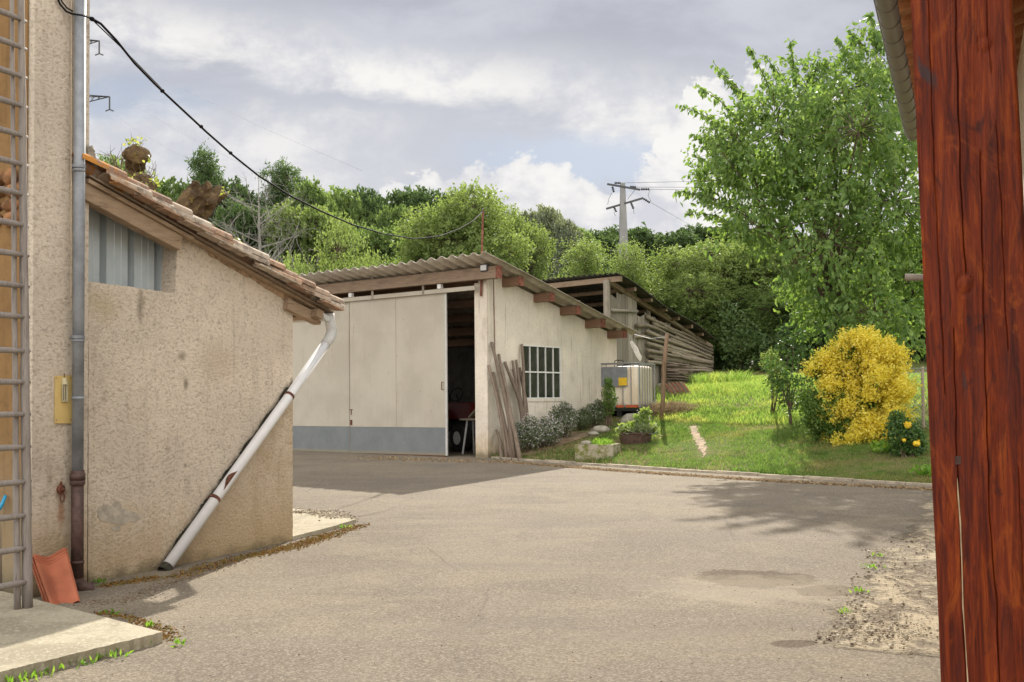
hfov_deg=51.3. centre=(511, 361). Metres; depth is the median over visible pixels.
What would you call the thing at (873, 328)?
broadleaf tree
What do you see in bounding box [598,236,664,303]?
broadleaf tree
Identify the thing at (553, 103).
sky
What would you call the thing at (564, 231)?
broadleaf tree
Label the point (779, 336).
hedge undergrowth
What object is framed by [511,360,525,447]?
wooden stake
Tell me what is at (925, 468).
kerb weed
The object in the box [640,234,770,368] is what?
broadleaf tree
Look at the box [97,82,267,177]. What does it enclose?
voltage wire
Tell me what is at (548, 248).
broadleaf tree
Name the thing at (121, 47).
support wire
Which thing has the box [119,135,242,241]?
pollard tree
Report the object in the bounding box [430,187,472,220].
broadleaf tree
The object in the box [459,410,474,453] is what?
work trestle
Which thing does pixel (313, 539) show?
moss litter
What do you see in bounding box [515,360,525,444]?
wooden stake
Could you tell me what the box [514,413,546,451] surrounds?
flowering shrub
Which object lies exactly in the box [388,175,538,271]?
broadleaf tree
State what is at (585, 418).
flowering shrub
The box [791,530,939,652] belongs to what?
gravel
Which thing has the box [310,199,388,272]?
broadleaf tree
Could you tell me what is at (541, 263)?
broadleaf tree
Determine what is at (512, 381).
wooden stake
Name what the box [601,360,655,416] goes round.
water tank
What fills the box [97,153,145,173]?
broadleaf tree
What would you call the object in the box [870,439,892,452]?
hosta
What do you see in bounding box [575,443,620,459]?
stone trough
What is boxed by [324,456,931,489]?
kerb litter
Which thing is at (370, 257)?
broadleaf tree
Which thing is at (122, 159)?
bare sapling
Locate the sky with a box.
[89,0,918,236]
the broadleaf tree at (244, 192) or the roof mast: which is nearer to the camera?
the roof mast
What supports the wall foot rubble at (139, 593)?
on the yard asphalt
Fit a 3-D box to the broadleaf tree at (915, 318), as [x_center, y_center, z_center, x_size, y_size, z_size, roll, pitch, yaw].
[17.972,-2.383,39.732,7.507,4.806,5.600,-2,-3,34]
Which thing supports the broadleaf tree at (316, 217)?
on the ground at (914, 364)
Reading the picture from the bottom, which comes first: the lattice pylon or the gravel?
the gravel
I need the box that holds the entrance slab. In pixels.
[0,591,162,681]
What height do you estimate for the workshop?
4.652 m
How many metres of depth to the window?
24.26 m
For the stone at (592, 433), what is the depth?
23.56 m
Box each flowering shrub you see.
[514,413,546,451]
[530,414,564,446]
[548,397,579,437]
[572,407,592,430]
[585,398,606,426]
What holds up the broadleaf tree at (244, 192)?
on the ground at (914, 364)
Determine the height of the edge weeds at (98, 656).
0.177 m
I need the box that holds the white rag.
[630,336,642,361]
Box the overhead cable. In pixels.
[89,17,482,238]
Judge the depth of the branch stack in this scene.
34.64 m
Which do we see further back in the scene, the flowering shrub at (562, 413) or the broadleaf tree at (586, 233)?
the broadleaf tree at (586, 233)
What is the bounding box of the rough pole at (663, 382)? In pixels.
[634,333,668,417]
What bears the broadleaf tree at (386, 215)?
on the ground at (914, 364)
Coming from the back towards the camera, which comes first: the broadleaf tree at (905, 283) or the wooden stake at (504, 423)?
the broadleaf tree at (905, 283)
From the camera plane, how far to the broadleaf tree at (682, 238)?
79.08 m
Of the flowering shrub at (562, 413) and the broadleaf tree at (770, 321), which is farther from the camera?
the broadleaf tree at (770, 321)
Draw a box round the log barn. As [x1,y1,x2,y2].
[541,272,716,387]
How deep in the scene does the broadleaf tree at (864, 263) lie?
78.21 m
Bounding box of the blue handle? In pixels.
[0,495,6,509]
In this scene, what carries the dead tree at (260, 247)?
on the ground at (914, 364)
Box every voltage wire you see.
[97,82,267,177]
[101,44,361,170]
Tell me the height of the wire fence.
1.353 m
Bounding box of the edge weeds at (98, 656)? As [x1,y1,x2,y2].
[5,516,885,681]
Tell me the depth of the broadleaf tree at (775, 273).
45.23 m
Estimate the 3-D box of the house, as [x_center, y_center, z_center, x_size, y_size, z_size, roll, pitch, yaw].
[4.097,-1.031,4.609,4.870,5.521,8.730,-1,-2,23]
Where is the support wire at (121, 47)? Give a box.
[93,21,161,88]
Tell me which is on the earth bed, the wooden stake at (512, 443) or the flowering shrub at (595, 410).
the flowering shrub at (595, 410)
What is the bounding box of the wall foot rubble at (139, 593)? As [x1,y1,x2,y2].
[72,558,248,607]
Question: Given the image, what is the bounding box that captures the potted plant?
[615,406,662,441]
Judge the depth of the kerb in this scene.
17.84 m
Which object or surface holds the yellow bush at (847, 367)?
on the ground at (914, 364)
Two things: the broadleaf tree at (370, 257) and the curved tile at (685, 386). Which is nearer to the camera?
the curved tile at (685, 386)
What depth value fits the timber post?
2.03 m
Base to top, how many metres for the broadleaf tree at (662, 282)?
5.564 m
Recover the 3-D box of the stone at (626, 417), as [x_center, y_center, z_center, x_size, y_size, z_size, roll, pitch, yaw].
[2.749,1.386,25.078,0.432,0.345,0.341,-1,-2,0]
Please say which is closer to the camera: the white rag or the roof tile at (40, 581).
the roof tile at (40, 581)
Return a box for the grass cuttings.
[641,399,699,415]
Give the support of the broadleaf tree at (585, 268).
on the ground at (914, 364)
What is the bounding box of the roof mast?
[481,210,484,252]
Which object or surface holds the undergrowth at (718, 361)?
on the ground at (914, 364)
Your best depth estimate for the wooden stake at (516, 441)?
22.04 m
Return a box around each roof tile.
[32,556,76,602]
[33,547,79,604]
[33,564,45,601]
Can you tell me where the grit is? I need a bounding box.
[66,470,932,681]
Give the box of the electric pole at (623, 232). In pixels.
[606,182,650,259]
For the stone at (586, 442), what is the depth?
20.81 m
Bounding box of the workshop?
[292,251,638,457]
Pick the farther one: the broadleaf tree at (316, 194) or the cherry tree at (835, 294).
the broadleaf tree at (316, 194)
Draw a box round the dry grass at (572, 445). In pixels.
[494,436,648,464]
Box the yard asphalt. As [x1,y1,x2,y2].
[14,450,940,681]
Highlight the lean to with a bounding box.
[72,145,344,581]
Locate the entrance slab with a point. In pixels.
(41, 636)
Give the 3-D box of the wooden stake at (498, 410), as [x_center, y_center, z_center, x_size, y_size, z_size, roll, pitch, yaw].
[-0.273,1.059,22.272,0.139,2.008,0.620,1,-3,-43]
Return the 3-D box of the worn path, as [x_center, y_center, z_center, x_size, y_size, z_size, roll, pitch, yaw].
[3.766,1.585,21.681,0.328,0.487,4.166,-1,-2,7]
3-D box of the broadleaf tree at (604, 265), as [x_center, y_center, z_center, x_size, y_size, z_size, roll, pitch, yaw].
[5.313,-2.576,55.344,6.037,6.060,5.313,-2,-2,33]
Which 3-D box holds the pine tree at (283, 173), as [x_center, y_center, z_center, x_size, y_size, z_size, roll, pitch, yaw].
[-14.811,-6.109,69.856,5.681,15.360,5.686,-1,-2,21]
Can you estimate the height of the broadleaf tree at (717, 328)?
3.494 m
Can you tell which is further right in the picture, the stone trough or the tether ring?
the stone trough
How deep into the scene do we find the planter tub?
21.79 m
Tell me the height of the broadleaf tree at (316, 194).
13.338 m
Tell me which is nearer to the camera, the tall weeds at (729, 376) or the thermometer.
the thermometer
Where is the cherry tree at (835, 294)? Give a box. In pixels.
[672,11,925,377]
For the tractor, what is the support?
on the workshop
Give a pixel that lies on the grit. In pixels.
(541, 585)
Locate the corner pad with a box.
[292,509,355,539]
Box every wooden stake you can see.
[487,365,508,456]
[490,342,516,459]
[492,372,509,457]
[495,429,503,458]
[497,354,521,459]
[499,366,512,459]
[503,361,524,413]
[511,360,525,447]
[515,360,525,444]
[519,367,528,418]
[520,344,526,417]
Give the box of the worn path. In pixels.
[688,425,706,456]
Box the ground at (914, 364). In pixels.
[492,356,930,482]
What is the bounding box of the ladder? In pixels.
[0,0,32,609]
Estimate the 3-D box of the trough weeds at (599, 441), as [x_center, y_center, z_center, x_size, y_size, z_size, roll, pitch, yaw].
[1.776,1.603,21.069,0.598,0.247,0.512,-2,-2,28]
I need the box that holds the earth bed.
[495,415,619,454]
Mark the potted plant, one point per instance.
(639, 423)
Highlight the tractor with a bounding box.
[431,388,475,451]
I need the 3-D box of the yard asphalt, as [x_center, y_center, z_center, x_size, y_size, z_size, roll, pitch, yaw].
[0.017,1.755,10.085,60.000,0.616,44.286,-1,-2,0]
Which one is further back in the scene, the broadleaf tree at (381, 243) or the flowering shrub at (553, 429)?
the broadleaf tree at (381, 243)
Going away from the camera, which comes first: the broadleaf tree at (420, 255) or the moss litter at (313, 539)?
the moss litter at (313, 539)
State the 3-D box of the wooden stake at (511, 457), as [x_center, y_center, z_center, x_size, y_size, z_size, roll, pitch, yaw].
[-0.093,1.040,22.323,0.125,2.089,1.023,0,-2,-15]
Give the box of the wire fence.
[898,367,928,427]
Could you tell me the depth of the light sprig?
22.96 m
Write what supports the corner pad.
on the yard asphalt
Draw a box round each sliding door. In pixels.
[292,302,348,451]
[349,293,447,455]
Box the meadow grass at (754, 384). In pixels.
[655,372,928,425]
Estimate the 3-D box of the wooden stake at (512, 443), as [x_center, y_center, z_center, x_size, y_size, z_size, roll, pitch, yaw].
[-0.159,0.815,22.205,0.122,2.506,0.938,1,-3,-33]
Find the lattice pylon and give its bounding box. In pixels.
[89,39,113,111]
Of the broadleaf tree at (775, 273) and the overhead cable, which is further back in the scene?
the broadleaf tree at (775, 273)
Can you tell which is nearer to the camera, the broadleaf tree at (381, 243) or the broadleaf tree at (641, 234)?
the broadleaf tree at (381, 243)
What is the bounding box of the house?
[873,0,1023,194]
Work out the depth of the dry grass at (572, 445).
21.54 m
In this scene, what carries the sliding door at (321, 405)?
in the workshop
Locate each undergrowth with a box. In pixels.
[546,205,921,367]
[717,283,926,372]
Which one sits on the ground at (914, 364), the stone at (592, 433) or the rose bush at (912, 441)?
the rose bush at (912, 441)
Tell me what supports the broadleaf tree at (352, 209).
on the ground at (914, 364)
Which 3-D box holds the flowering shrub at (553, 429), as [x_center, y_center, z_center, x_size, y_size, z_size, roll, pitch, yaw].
[0.717,1.502,22.793,0.808,0.772,0.814,-3,-3,45]
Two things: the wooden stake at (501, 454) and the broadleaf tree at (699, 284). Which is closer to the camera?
the wooden stake at (501, 454)
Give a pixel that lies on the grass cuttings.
(668, 407)
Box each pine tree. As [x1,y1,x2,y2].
[184,138,227,222]
[254,155,305,207]
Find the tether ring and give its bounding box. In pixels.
[56,481,64,502]
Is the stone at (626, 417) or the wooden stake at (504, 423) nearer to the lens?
the wooden stake at (504, 423)
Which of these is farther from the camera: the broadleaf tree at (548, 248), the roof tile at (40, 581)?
the broadleaf tree at (548, 248)
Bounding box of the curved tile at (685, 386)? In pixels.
[681,382,690,393]
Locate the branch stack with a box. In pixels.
[666,362,692,383]
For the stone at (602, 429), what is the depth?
23.86 m
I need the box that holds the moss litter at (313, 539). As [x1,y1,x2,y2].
[10,519,369,681]
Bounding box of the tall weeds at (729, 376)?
[685,369,757,384]
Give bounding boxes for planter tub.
[619,432,651,445]
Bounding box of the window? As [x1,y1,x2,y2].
[522,345,561,400]
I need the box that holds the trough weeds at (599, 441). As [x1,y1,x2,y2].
[590,437,614,444]
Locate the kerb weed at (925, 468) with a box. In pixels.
[908,463,931,475]
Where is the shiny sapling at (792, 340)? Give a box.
[760,323,818,424]
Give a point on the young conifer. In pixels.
(609, 395)
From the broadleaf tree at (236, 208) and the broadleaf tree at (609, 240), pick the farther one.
the broadleaf tree at (609, 240)
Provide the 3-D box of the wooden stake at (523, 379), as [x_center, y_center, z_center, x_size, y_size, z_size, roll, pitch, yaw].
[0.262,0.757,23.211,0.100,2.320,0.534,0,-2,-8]
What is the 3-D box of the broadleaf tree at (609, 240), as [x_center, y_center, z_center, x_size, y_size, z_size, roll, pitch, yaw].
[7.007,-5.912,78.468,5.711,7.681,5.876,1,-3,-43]
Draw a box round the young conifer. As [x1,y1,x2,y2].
[601,377,618,425]
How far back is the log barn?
33.33 m
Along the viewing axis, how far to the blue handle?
7.78 m
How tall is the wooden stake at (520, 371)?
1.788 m
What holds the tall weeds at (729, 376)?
on the ground at (914, 364)
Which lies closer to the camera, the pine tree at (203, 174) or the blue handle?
the blue handle
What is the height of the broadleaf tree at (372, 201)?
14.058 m
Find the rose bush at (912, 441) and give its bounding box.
[882,409,929,457]
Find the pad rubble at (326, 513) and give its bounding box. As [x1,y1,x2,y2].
[293,507,357,520]
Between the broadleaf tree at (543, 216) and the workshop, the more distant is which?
the broadleaf tree at (543, 216)
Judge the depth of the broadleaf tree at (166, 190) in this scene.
62.01 m
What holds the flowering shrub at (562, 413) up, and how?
on the earth bed
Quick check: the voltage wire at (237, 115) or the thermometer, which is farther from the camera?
the voltage wire at (237, 115)
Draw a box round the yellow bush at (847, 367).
[795,323,922,446]
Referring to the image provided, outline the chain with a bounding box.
[493,279,495,350]
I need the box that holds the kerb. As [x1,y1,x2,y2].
[491,456,931,485]
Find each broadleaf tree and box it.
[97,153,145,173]
[157,176,207,220]
[210,175,270,221]
[212,195,281,252]
[260,198,352,273]
[277,250,316,275]
[287,174,340,219]
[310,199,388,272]
[323,185,377,230]
[337,223,409,267]
[351,184,392,226]
[361,250,391,267]
[373,203,414,231]
[383,185,442,221]
[383,216,460,265]
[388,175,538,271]
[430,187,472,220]
[487,200,557,279]
[516,204,565,274]
[516,219,559,279]
[545,218,587,279]
[553,230,609,277]
[553,258,657,294]
[571,226,605,260]
[589,228,649,278]
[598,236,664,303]
[600,224,657,275]
[640,229,712,272]
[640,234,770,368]
[649,266,687,309]
[674,287,794,368]
[678,222,738,261]
[708,233,815,364]
[733,280,858,363]
[806,294,922,350]
[810,234,887,275]
[850,258,925,342]
[896,281,924,333]
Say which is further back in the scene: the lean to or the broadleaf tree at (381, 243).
the broadleaf tree at (381, 243)
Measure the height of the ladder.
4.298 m
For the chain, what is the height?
1.647 m
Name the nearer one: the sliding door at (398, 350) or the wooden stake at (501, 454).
the wooden stake at (501, 454)
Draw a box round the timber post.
[905,0,1023,681]
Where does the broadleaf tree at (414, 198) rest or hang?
on the ground at (914, 364)
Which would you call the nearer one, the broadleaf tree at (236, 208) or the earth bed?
the earth bed
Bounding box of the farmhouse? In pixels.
[0,0,94,597]
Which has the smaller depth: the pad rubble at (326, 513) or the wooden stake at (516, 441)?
the pad rubble at (326, 513)
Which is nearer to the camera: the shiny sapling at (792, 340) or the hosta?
the hosta
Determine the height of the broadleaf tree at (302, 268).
6.491 m
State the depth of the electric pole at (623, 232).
70.19 m
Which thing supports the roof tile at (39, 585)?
on the yard asphalt
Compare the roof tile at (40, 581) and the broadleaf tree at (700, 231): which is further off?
the broadleaf tree at (700, 231)
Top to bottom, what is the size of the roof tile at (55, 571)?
0.379 m
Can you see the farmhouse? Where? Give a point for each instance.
(57, 52)
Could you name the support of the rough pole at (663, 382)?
on the ground at (914, 364)
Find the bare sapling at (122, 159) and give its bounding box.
[96,145,156,177]
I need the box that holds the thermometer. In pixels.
[54,373,71,422]
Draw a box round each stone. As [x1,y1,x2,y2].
[581,440,590,444]
[588,431,598,435]
[591,425,610,432]
[620,413,633,422]
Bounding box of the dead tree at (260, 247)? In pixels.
[209,170,324,273]
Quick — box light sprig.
[758,346,807,413]
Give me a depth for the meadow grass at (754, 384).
26.56 m

